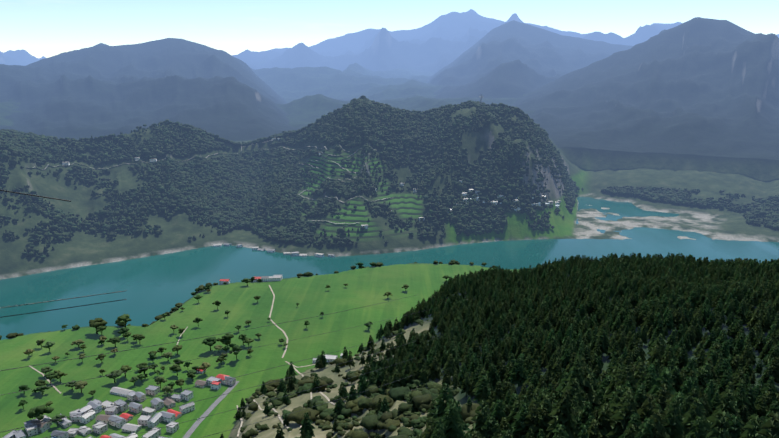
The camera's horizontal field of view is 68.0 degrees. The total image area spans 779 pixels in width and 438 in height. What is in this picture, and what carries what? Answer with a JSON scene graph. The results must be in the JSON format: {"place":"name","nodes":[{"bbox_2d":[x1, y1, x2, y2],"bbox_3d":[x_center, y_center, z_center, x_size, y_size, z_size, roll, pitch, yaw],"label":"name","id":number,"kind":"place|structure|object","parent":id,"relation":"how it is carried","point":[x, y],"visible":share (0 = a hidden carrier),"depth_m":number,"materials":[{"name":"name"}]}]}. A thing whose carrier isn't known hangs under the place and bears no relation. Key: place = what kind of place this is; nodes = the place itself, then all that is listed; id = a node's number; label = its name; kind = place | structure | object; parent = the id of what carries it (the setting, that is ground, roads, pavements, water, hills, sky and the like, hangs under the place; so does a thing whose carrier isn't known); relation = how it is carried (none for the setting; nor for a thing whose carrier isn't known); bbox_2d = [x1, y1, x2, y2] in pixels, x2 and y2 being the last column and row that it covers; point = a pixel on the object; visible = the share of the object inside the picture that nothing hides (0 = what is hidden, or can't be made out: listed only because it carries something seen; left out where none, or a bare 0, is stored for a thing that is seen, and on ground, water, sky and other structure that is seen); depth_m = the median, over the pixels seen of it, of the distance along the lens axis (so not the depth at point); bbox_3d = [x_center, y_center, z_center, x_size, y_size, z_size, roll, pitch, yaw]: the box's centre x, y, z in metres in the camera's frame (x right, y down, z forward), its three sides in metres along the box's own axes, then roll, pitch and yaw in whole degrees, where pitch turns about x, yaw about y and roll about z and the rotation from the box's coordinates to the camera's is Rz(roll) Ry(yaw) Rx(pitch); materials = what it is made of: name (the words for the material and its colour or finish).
{"place":"outdoors","nodes":[
{"label":"outdoors","id":0,"kind":"place"},
{"bbox_2d":[0,190,429,437],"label":"power lines","id":1,"kind":"object","parent":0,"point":[161,344],"visible":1,"depth_m":30.82,"materials":[{"name":"grey metal"}]},
{"bbox_2d":[0,9,778,437],"bbox_3d":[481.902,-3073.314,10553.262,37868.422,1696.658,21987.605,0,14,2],"label":"terrain","id":2,"kind":"structure","parent":0,"point":[692,103],"depth_m":1992.94,"materials":[{"name":"green plant"}]},
{"bbox_2d":[2,369,235,437],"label":"village houses","id":3,"kind":"structure","parent":2,"relation":"on","point":[169,416],"depth_m":568.60,"materials":[{"name":"grey"}]},
{"bbox_2d":[29,285,334,435],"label":"dirt path","id":4,"kind":"structure","parent":2,"relation":"on","point":[281,420],"depth_m":663.67,"materials":[{"name":"beige soil"}]},
{"bbox_2d":[27,140,385,223],"bbox_3d":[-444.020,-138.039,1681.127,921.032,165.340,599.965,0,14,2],"label":"hillside road switchbacks","id":5,"kind":"object","parent":2,"relation":"on","point":[303,164],"visible":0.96,"depth_m":1620.04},
{"bbox_2d":[183,381,238,437],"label":"village road","id":6,"kind":"structure","parent":2,"relation":"on","point":[194,426],"depth_m":584.39,"materials":[{"name":"grey asphalt"}]},
{"bbox_2d":[18,262,449,425],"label":"broadleaf trees","id":7,"kind":"object","parent":2,"relation":"on","point":[98,324],"visible":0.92,"depth_m":690.73,"materials":[{"name":"green plant"}]},
{"bbox_2d":[219,275,282,283],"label":"lakeside buildings","id":8,"kind":"structure","parent":2,"relation":"on","point":[269,278],"depth_m":983.84,"materials":[{"name":"grey"}]},
{"bbox_2d":[62,137,474,256],"bbox_3d":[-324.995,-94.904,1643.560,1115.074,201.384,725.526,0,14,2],"label":"distant houses","id":9,"kind":"structure","parent":2,"relation":"on","point":[256,248],"depth_m":1389.76,"materials":[{"name":"grey"}]},
{"bbox_2d":[0,260,571,339],"bbox_3d":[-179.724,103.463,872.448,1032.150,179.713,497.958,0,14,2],"label":"shoreline trees","id":10,"kind":"object","parent":2,"relation":"on","point":[177,305],"visible":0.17,"depth_m":946.67,"materials":[{"name":"green plant"}]},
{"bbox_2d":[312,353,342,362],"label":"farm buildings","id":11,"kind":"structure","parent":2,"relation":"on","point":[329,358],"depth_m":687.21,"materials":[{"name":"grey"}]},
{"bbox_2d":[230,293,489,437],"bbox_3d":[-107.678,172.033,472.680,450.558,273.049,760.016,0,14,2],"label":"scrub bushes","id":12,"kind":"object","parent":2,"relation":"on","point":[422,398],"visible":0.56,"depth_m":433.77,"materials":[{"name":"green plant"}]},
{"bbox_2d":[0,95,778,258],"bbox_3d":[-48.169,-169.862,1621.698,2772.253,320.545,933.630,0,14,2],"label":"forest trees","id":13,"kind":"object","parent":2,"relation":"on","point":[223,183],"visible":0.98,"depth_m":1613.16,"materials":[{"name":"green plant"}]},
{"bbox_2d":[220,252,778,437],"bbox_3d":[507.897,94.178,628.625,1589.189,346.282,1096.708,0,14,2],"label":"conifer forest","id":14,"kind":"object","parent":2,"relation":"on","point":[712,393],"visible":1,"depth_m":438.49,"materials":[{"name":"green plant"}]},
{"bbox_2d":[461,190,560,210],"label":"hillside houses","id":15,"kind":"structure","parent":2,"relation":"on","point":[558,202],"depth_m":1525.39,"materials":[{"name":"grey"}]},
{"bbox_2d":[0,197,778,339],"bbox_3d":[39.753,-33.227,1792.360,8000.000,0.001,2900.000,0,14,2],"label":"lake water","id":16,"kind":"structure","parent":0,"point":[155,286],"depth_m":1254.07,"materials":[{"name":"teal liquid"}]},
{"bbox_2d":[0,0,778,57],"label":"sky","id":17,"kind":"structure","parent":0,"point":[46,28],"materials":[{"name":"white"}]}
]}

